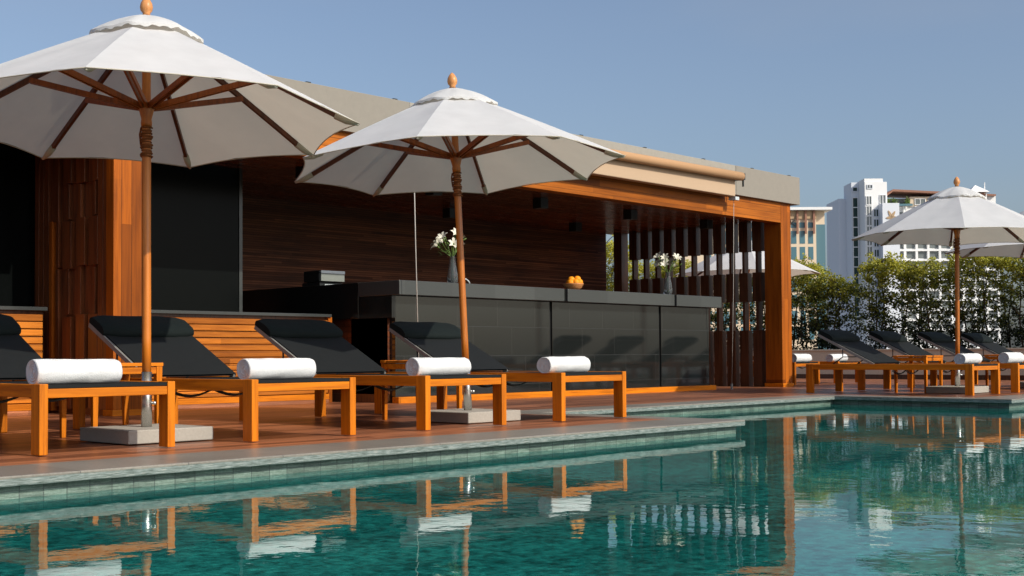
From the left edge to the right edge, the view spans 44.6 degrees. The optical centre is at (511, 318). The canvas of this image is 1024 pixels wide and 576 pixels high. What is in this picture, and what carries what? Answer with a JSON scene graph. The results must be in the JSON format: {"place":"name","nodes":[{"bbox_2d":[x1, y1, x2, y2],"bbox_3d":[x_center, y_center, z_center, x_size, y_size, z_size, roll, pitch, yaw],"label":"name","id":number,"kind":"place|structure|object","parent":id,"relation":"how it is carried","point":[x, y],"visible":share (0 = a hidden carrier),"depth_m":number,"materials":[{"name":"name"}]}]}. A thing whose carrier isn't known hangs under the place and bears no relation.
{"place":"outdoors","nodes":[
{"label":"outdoors","id":0,"kind":"place"},
{"bbox_2d":[0,404,1023,575],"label":"water","id":1,"kind":"structure","parent":0,"point":[846,490],"depth_m":4.59,"materials":[{"name":"teal liquid"}]},
{"bbox_2d":[0,0,1023,347],"label":"sky","id":2,"kind":"structure","parent":0,"point":[830,95],"materials":[{"name":"blue"}]},
{"bbox_2d":[606,235,613,288],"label":"hedge tree","id":3,"kind":"object","parent":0,"point":[607,263],"depth_m":28.94,"materials":[{"name":"green plant"}]},
{"bbox_2d":[606,239,642,290],"bbox_3d":[2.425,-0.498,28.419,1.188,2.708,0.859,-2,-2,43],"label":"hedge tree","id":4,"kind":"object","parent":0,"point":[610,249],"visible":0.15,"depth_m":28.39,"materials":[{"name":"green plant"}]},
{"bbox_2d":[628,261,664,291],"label":"hedge tree","id":5,"kind":"object","parent":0,"point":[652,272],"visible":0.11,"depth_m":27.68,"materials":[{"name":"green plant"}]},
{"bbox_2d":[661,259,711,309],"bbox_3d":[3.807,-0.278,27.110,1.306,2.174,0.942,-2,-2,43],"label":"hedge tree","id":6,"kind":"object","parent":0,"point":[687,266],"visible":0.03,"depth_m":27.09,"materials":[{"name":"green plant"}]},
{"bbox_2d":[710,302,742,336],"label":"hedge tree","id":7,"kind":"object","parent":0,"point":[726,306],"visible":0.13,"depth_m":26.44,"materials":[{"name":"green plant"}]},
{"bbox_2d":[736,278,792,333],"bbox_3d":[5.180,-0.253,25.844,1.197,2.033,0.922,-2,-2,43],"label":"hedge tree","id":8,"kind":"object","parent":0,"point":[753,308],"visible":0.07,"depth_m":25.84,"materials":[{"name":"green plant"}]},
{"bbox_2d":[791,253,831,349],"bbox_3d":[5.855,-0.294,25.301,1.255,2.072,0.981,-2,-2,43],"label":"hedge tree","id":9,"kind":"object","parent":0,"point":[801,336],"visible":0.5,"depth_m":25.12,"materials":[{"name":"green plant"}]},
{"bbox_2d":[797,269,866,349],"bbox_3d":[6.316,-0.118,24.773,1.466,1.686,0.854,-2,-2,43],"label":"hedge tree","id":10,"kind":"object","parent":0,"point":[831,287],"visible":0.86,"depth_m":24.59,"materials":[{"name":"green plant"}]},
{"bbox_2d":[855,251,923,348],"bbox_3d":[7.247,-0.323,23.916,1.360,2.029,0.892,-2,-2,43],"label":"hedge tree","id":11,"kind":"object","parent":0,"point":[889,269],"visible":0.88,"depth_m":23.96,"materials":[{"name":"green plant"}]},
{"bbox_2d":[895,257,962,348],"bbox_3d":[7.783,-0.252,23.385,1.224,1.850,0.925,-2,-2,43],"label":"hedge tree","id":12,"kind":"object","parent":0,"point":[917,272],"visible":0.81,"depth_m":23.35,"materials":[{"name":"green plant"}]},
{"bbox_2d":[936,247,1009,347],"bbox_3d":[8.449,-0.357,22.805,1.296,2.017,0.838,-2,-2,43],"label":"hedge tree","id":13,"kind":"object","parent":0,"point":[981,263],"visible":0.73,"depth_m":22.71,"materials":[{"name":"green plant"}]},
{"bbox_2d":[986,256,1023,347],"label":"hedge tree","id":14,"kind":"object","parent":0,"point":[1005,262],"visible":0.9,"depth_m":22.25,"materials":[{"name":"green plant"}]},
{"label":"ground","id":15,"kind":"structure","parent":0,"visible":0},
{"bbox_2d":[661,207,831,349],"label":"beige office block","id":16,"kind":"structure","parent":15,"relation":"on","point":[807,227],"depth_m":230.44,"materials":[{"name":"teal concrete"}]},
{"bbox_2d":[791,231,796,243],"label":"window","id":17,"kind":"structure","parent":16,"relation":"in","point":[793,233],"depth_m":230.48,"materials":[{"name":"blue glass"}]},
{"bbox_2d":[791,247,796,259],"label":"window","id":18,"kind":"structure","parent":16,"relation":"in","point":[793,249],"depth_m":230.42,"materials":[{"name":"teal glass"}]},
{"bbox_2d":[799,222,804,227],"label":"window","id":19,"kind":"structure","parent":16,"relation":"in","point":[801,224],"depth_m":230.53,"materials":[{"name":"blue glass"}]},
{"bbox_2d":[800,231,804,243],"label":"window","id":20,"kind":"structure","parent":16,"relation":"in","point":[802,233],"depth_m":230.48,"materials":[{"name":"blue glass"}]},
{"bbox_2d":[800,247,804,259],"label":"window","id":21,"kind":"structure","parent":16,"relation":"in","point":[802,249],"depth_m":230.42,"materials":[{"name":"teal glass"}]},
{"bbox_2d":[808,222,812,227],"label":"window","id":22,"kind":"structure","parent":16,"relation":"in","point":[810,224],"depth_m":230.53,"materials":[{"name":"blue glass"}]},
{"bbox_2d":[808,231,812,243],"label":"window","id":23,"kind":"structure","parent":16,"relation":"in","point":[810,233],"depth_m":230.48,"materials":[{"name":"blue glass"}]},
{"bbox_2d":[808,247,813,259],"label":"window","id":24,"kind":"structure","parent":16,"relation":"in","point":[810,249],"depth_m":230.42,"materials":[{"name":"teal glass"}]},
{"bbox_2d":[826,178,1000,349],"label":"white apartment tower","id":25,"kind":"structure","parent":15,"relation":"on","point":[863,206],"depth_m":355.29,"materials":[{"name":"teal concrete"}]},
{"bbox_2d":[852,187,857,191],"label":"window","id":26,"kind":"structure","parent":25,"relation":"in","point":[854,189],"depth_m":356.97,"materials":[{"name":"black glass"}]},
{"bbox_2d":[852,197,859,320],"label":"window","id":27,"kind":"structure","parent":25,"relation":"in","point":[854,199],"depth_m":356.53,"materials":[{"name":"black glass"}]},
{"bbox_2d":[866,196,871,204],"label":"window","id":28,"kind":"structure","parent":25,"relation":"in","point":[868,198],"depth_m":351.09,"materials":[{"name":"grey glass"}]},
{"bbox_2d":[866,206,871,215],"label":"window","id":29,"kind":"structure","parent":25,"relation":"in","point":[868,208],"depth_m":350.92,"materials":[{"name":"grey glass"}]},
{"bbox_2d":[866,216,871,225],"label":"window","id":30,"kind":"structure","parent":25,"relation":"in","point":[868,218],"depth_m":350.83,"materials":[{"name":"grey glass"}]},
{"bbox_2d":[867,246,872,255],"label":"window","id":31,"kind":"structure","parent":25,"relation":"in","point":[869,248],"depth_m":350.66,"materials":[{"name":"grey glass"}]},
{"bbox_2d":[867,184,872,188],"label":"window","id":32,"kind":"structure","parent":25,"relation":"in","point":[869,186],"depth_m":351.00,"materials":[{"name":"grey glass"}]},
{"bbox_2d":[873,209,878,216],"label":"window","id":33,"kind":"structure","parent":25,"relation":"in","point":[875,211],"depth_m":350.92,"materials":[{"name":"grey glass"}]},
{"bbox_2d":[873,219,878,226],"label":"window","id":34,"kind":"structure","parent":25,"relation":"in","point":[875,221],"depth_m":350.83,"materials":[{"name":"grey glass"}]},
{"bbox_2d":[874,249,879,256],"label":"window","id":35,"kind":"structure","parent":25,"relation":"in","point":[876,251],"depth_m":350.49,"materials":[{"name":"grey glass"}]},
{"bbox_2d":[879,195,885,203],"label":"window","id":36,"kind":"structure","parent":25,"relation":"in","point":[882,198],"depth_m":351.09,"materials":[{"name":"grey glass"}]},
{"bbox_2d":[906,244,914,248],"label":"window","id":37,"kind":"structure","parent":25,"relation":"in","point":[908,246],"depth_m":355.66,"materials":[{"name":"grey glass"}]},
{"bbox_2d":[907,252,914,257],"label":"window","id":38,"kind":"structure","parent":25,"relation":"in","point":[909,254],"depth_m":355.58,"materials":[{"name":"grey glass"}]},
{"bbox_2d":[907,311,915,317],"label":"window","id":39,"kind":"structure","parent":25,"relation":"in","point":[910,313],"depth_m":355.06,"materials":[{"name":"grey glass"}]},
{"bbox_2d":[915,198,925,204],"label":"air conditioner unit","id":40,"kind":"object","parent":25,"relation":"in","point":[917,201],"depth_m":355.58,"materials":[{"name":"white metal"}]},
{"bbox_2d":[918,252,925,257],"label":"window","id":41,"kind":"structure","parent":25,"relation":"in","point":[920,254],"depth_m":355.58,"materials":[{"name":"grey glass"}]},
{"bbox_2d":[930,251,937,257],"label":"window","id":42,"kind":"structure","parent":25,"relation":"in","point":[933,254],"depth_m":355.58,"materials":[{"name":"grey glass"}]},
{"bbox_2d":[931,291,938,297],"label":"window","id":43,"kind":"structure","parent":25,"relation":"in","point":[932,292],"depth_m":355.32,"materials":[{"name":"grey glass"}]},
{"bbox_2d":[941,251,949,257],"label":"window","id":44,"kind":"structure","parent":25,"relation":"in","point":[943,254],"depth_m":355.58,"materials":[{"name":"grey glass"}]},
{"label":"terrace base","id":45,"kind":"structure","parent":15,"relation":"on","visible":0},
{"bbox_2d":[0,400,1023,499],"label":"pool wall","id":46,"kind":"structure","parent":45,"relation":"on","point":[24,491],"depth_m":6.84,"materials":[{"name":"tile"}]},
{"bbox_2d":[0,394,1023,486],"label":"pool coping","id":47,"kind":"object","parent":46,"relation":"on","point":[39,473],"visible":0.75,"depth_m":6.74,"materials":[{"name":"stone"}]},
{"bbox_2d":[524,395,974,418],"bbox_3d":[2.363,0.839,11.972,1.920,0.044,5.550,-2,-2,43],"label":"pool coping return","id":48,"kind":"object","parent":46,"relation":"on","point":[900,398],"visible":0.46,"depth_m":13.43,"materials":[{"name":"stone"}]},
{"bbox_2d":[0,378,1023,465],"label":"deck","id":49,"kind":"structure","parent":45,"relation":"on","point":[288,424],"depth_m":9.24,"materials":[{"name":"brown wood"}]},
{"bbox_2d":[0,306,47,414],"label":"half wall","id":50,"kind":"structure","parent":49,"relation":"on","point":[29,320],"depth_m":10.79,"materials":[{"name":"brown wood"}]},
{"bbox_2d":[0,314,174,455],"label":"sun lounger","id":51,"kind":"object","parent":49,"relation":"on","point":[18,353],"visible":0.91,"depth_m":6.64,"materials":[{"name":"brown wood"}]},
{"bbox_2d":[26,359,122,383],"bbox_3d":[-2.247,0.269,6.420,0.144,0.127,0.460,-2,-2,44],"label":"rolled towel","id":52,"kind":"object","parent":51,"relation":"on","point":[60,371],"visible":0.98,"depth_m":6.35,"materials":[{"name":"white fabric"}]},
{"bbox_2d":[59,363,162,437],"bbox_3d":[-2.453,0.496,7.631,0.428,0.452,0.468,-2,-2,43],"label":"side table","id":53,"kind":"object","parent":49,"relation":"on","point":[156,369],"visible":0.34,"depth_m":7.60,"materials":[{"name":"brown wood"}]},
{"bbox_2d":[0,0,359,444],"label":"pool umbrella","id":54,"kind":"object","parent":49,"relation":"on","point":[146,88],"visible":0.98,"depth_m":7.59,"materials":[{"name":"fabric"}]},
{"bbox_2d":[73,315,355,441],"bbox_3d":[-1.959,0.340,8.017,2.057,0.767,0.757,-2,-2,43],"label":"sun lounger","id":55,"kind":"object","parent":49,"relation":"on","point":[184,356],"visible":0.84,"depth_m":8.18,"materials":[{"name":"black fabric"}]},
{"bbox_2d":[237,358,315,379],"bbox_3d":[-1.381,0.293,7.341,0.144,0.123,0.470,-2,-2,45],"label":"rolled towel","id":56,"kind":"object","parent":55,"relation":"on","point":[277,368],"visible":0.99,"depth_m":7.27,"materials":[{"name":"white fabric"}]},
{"bbox_2d":[151,310,331,409],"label":"half wall","id":57,"kind":"structure","parent":49,"relation":"on","point":[230,340],"depth_m":12.33,"materials":[{"name":"brown wood"}]},
{"bbox_2d":[239,319,506,429],"bbox_3d":[-1.049,0.363,8.992,2.057,0.767,0.757,-2,-2,43],"label":"sun lounger","id":58,"kind":"object","parent":49,"relation":"on","point":[327,348],"visible":0.82,"depth_m":9.16,"materials":[{"name":"black fabric"}]},
{"bbox_2d":[406,357,470,375],"bbox_3d":[-0.486,0.316,8.297,0.144,0.121,0.469,-2,-2,45],"label":"rolled towel","id":59,"kind":"object","parent":58,"relation":"on","point":[435,366],"visible":1,"depth_m":8.21,"materials":[{"name":"white fabric"}]},
{"bbox_2d":[0,74,799,415],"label":"pool pavilion","id":60,"kind":"structure","parent":49,"relation":"on","point":[226,234],"depth_m":15.56,"materials":[{"name":"brown wood"}]},
{"bbox_2d":[296,166,303,178],"bbox_3d":[-2.154,-1.511,12.995,0.140,0.131,0.140,-2,-2,43],"label":"ceiling lamp","id":61,"kind":"object","parent":60,"relation":"attached to","point":[299,170],"visible":0.27,"depth_m":12.96,"materials":[{"name":"black metal"}]},
{"bbox_2d":[425,192,441,196],"bbox_3d":[-0.898,-1.479,14.340,0.140,0.131,0.140,-2,-2,43],"label":"ceiling lamp","id":62,"kind":"object","parent":60,"relation":"attached to","point":[433,194],"visible":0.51,"depth_m":14.31,"materials":[{"name":"black metal"}]},
{"bbox_2d":[443,208,454,218],"bbox_3d":[-0.830,-1.410,16.683,0.140,0.131,0.140,-2,-2,43],"label":"ceiling lamp","id":63,"kind":"object","parent":60,"relation":"attached to","point":[448,213],"visible":0.81,"depth_m":16.63,"materials":[{"name":"black metal"}]},
{"bbox_2d":[533,197,547,208],"bbox_3d":[0.358,-1.448,15.684,0.140,0.131,0.140,-2,-2,43],"label":"ceiling lamp","id":64,"kind":"object","parent":60,"relation":"attached to","point":[540,203],"visible":1,"depth_m":15.64,"materials":[{"name":"black metal"}]},
{"bbox_2d":[569,222,581,231],"bbox_3d":[0.945,-1.366,18.583,0.140,0.131,0.140,-2,-2,43],"label":"ceiling lamp","id":65,"kind":"object","parent":60,"relation":"attached to","point":[575,226],"visible":1,"depth_m":18.53,"materials":[{"name":"black metal"}]},
{"bbox_2d":[414,148,744,389],"bbox_3d":[1.048,-0.565,14.817,0.267,2.952,6.036,-2,-2,43],"label":"roller awning","id":66,"kind":"object","parent":60,"relation":"attached to","point":[646,169],"visible":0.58,"depth_m":15.85,"materials":[{"name":"fabric"}]},
{"bbox_2d":[623,209,636,219],"bbox_3d":[1.614,-1.416,17.029,0.140,0.131,0.140,-2,-2,43],"label":"ceiling lamp","id":67,"kind":"object","parent":60,"relation":"attached to","point":[630,214],"visible":1,"depth_m":16.98,"materials":[{"name":"black metal"}]},
{"bbox_2d":[700,220,712,229],"bbox_3d":[2.856,-1.385,18.359,0.140,0.131,0.140,-2,-2,43],"label":"ceiling lamp","id":68,"kind":"object","parent":60,"relation":"attached to","point":[706,224],"visible":1,"depth_m":18.31,"materials":[{"name":"black metal"}]},
{"bbox_2d":[380,360,461,419],"bbox_3d":[-0.685,0.540,9.523,0.428,0.452,0.468,-2,-2,43],"label":"side table","id":69,"kind":"object","parent":49,"relation":"on","point":[385,365],"visible":0.24,"depth_m":9.49,"materials":[{"name":"brown wood"}]},
{"bbox_2d":[294,73,625,423],"bbox_3d":[-0.408,-0.543,9.245,2.319,2.585,2.321,-1,-2,32],"label":"pool umbrella","id":70,"kind":"object","parent":49,"relation":"on","point":[458,142],"visible":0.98,"depth_m":9.34,"materials":[{"name":"fabric"}]},
{"bbox_2d":[243,280,721,403],"bbox_3d":[-0.167,0.318,15.791,2.800,1.260,5.860,-2,-2,43],"label":"bar counter","id":71,"kind":"object","parent":49,"relation":"on","point":[650,342],"visible":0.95,"depth_m":14.37,"materials":[{"name":"stone"}]},
{"bbox_2d":[302,270,344,286],"bbox_3d":[-2.122,-0.442,14.021,0.374,0.180,0.342,-2,-2,43],"label":"espresso machine","id":72,"kind":"object","parent":71,"relation":"on","point":[319,277],"visible":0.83,"depth_m":13.90,"materials":[{"name":"plastic"}]},
{"bbox_2d":[430,228,466,282],"bbox_3d":[-0.684,-0.678,13.485,0.392,0.603,0.445,-1,-2,22],"label":"flower vase","id":73,"kind":"object","parent":71,"relation":"on","point":[452,275],"visible":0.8,"depth_m":13.45,"materials":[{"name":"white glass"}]},
{"bbox_2d":[563,283,583,288],"bbox_3d":[0.739,-0.382,15.057,0.254,0.085,0.254,-2,-2,43],"label":"fruit bowl","id":74,"kind":"object","parent":71,"relation":"on","point":[573,285],"visible":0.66,"depth_m":14.97,"materials":[{"name":"brown wood"}]},
{"bbox_2d":[653,252,681,293],"bbox_3d":[2.027,-0.592,16.285,0.407,0.560,0.450,0,-2,-8],"label":"flower vase","id":75,"kind":"object","parent":71,"relation":"on","point":[667,288],"visible":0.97,"depth_m":16.25,"materials":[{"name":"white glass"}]},
{"bbox_2d":[374,321,625,420],"bbox_3d":[-0.138,0.386,9.967,2.057,0.767,0.757,-2,-2,43],"label":"sun lounger","id":76,"kind":"object","parent":49,"relation":"on","point":[433,340],"visible":0.75,"depth_m":10.16,"materials":[{"name":"orange wood"}]},
{"bbox_2d":[537,356,590,372],"bbox_3d":[0.386,0.338,9.240,0.144,0.122,0.458,-2,-2,43],"label":"rolled towel","id":77,"kind":"object","parent":76,"relation":"on","point":[572,364],"visible":0.99,"depth_m":9.15,"materials":[{"name":"white fabric"}]},
{"bbox_2d":[675,240,820,381],"bbox_3d":[4.070,-0.201,21.522,2.317,2.568,2.316,-1,-2,26],"label":"pool umbrella","id":78,"kind":"object","parent":49,"relation":"on","point":[797,268],"visible":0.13,"depth_m":21.03,"materials":[{"name":"fabric"}]},
{"bbox_2d":[739,337,860,382],"bbox_3d":[4.712,0.677,20.900,2.057,0.767,0.757,-2,-2,43],"label":"sun lounger","id":79,"kind":"object","parent":49,"relation":"on","point":[843,362],"visible":0.2,"depth_m":20.25,"materials":[{"name":"brown wood"}]},
{"bbox_2d":[826,354,847,361],"bbox_3d":[5.251,0.629,20.181,0.143,0.123,0.477,-2,-2,45],"label":"rolled towel","id":80,"kind":"object","parent":79,"relation":"on","point":[832,357],"visible":0.94,"depth_m":20.05,"materials":[{"name":"white fabric"}]},
{"bbox_2d":[792,362,819,384],"bbox_3d":[3.793,0.654,19.917,2.057,0.767,0.757,-2,-2,43],"label":"sun lounger","id":81,"kind":"object","parent":49,"relation":"on","point":[816,372],"visible":0.09,"depth_m":19.17,"materials":[{"name":"brown wood"}]},
{"bbox_2d":[792,354,811,361],"bbox_3d":[4.476,0.606,19.365,0.143,0.131,0.466,-2,-2,43],"label":"rolled towel","id":82,"kind":"object","parent":81,"relation":"on","point":[801,357],"visible":0.86,"depth_m":19.27,"materials":[{"name":"white fabric"}]},
{"bbox_2d":[806,330,999,395],"bbox_3d":[4.571,0.495,14.715,2.057,0.767,0.757,-2,-2,43],"label":"sun lounger","id":83,"kind":"object","parent":49,"relation":"on","point":[852,344],"visible":1,"depth_m":14.79,"materials":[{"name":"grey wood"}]},
{"bbox_2d":[954,353,981,363],"bbox_3d":[5.228,0.456,14.307,0.144,0.122,0.476,-2,-2,43],"label":"rolled towel","id":84,"kind":"object","parent":83,"relation":"on","point":[971,358],"visible":0.99,"depth_m":14.18,"materials":[{"name":"white fabric"}]},
{"bbox_2d":[792,348,1023,379],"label":"planter wall","id":85,"kind":"structure","parent":49,"relation":"on","point":[818,355],"depth_m":23.23,"materials":[{"name":"stone"}]},
{"bbox_2d":[893,355,942,392],"bbox_3d":[4.963,0.672,15.248,0.428,0.452,0.468,-2,-2,43],"label":"side table","id":86,"kind":"object","parent":49,"relation":"on","point":[925,359],"visible":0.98,"depth_m":15.20,"materials":[{"name":"brown wood"}]},
{"bbox_2d":[851,177,1023,392],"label":"pool umbrella","id":87,"kind":"object","parent":49,"relation":"on","point":[956,216],"visible":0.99,"depth_m":14.76,"materials":[{"name":"fabric"}]},
{"bbox_2d":[857,331,1023,392],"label":"sun lounger","id":88,"kind":"object","parent":49,"relation":"on","point":[896,341],"visible":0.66,"depth_m":15.96,"materials":[{"name":"black fabric"}]},
{"bbox_2d":[998,352,1023,362],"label":"rolled towel","id":89,"kind":"object","parent":88,"relation":"on","point":[1011,357],"visible":0.98,"depth_m":15.10,"materials":[{"name":"white fabric"}]},
{"bbox_2d":[907,332,1023,387],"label":"sun lounger","id":90,"kind":"object","parent":49,"relation":"on","point":[943,342],"visible":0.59,"depth_m":17.07,"materials":[{"name":"black fabric"}]},
{"bbox_2d":[945,211,1023,387],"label":"pool umbrella","id":91,"kind":"object","parent":49,"relation":"on","point":[1014,250],"visible":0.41,"depth_m":17.80,"materials":[{"name":"fabric"}]},
{"bbox_2d":[951,333,1023,385],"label":"sun lounger","id":92,"kind":"object","parent":49,"relation":"on","point":[984,342],"visible":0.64,"depth_m":18.10,"materials":[{"name":"black fabric"}]},
{"bbox_2d":[984,354,1023,386],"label":"side table","id":93,"kind":"object","parent":49,"relation":"on","point":[987,371],"visible":0.32,"depth_m":17.21,"materials":[{"name":"brown wood"}]}
]}

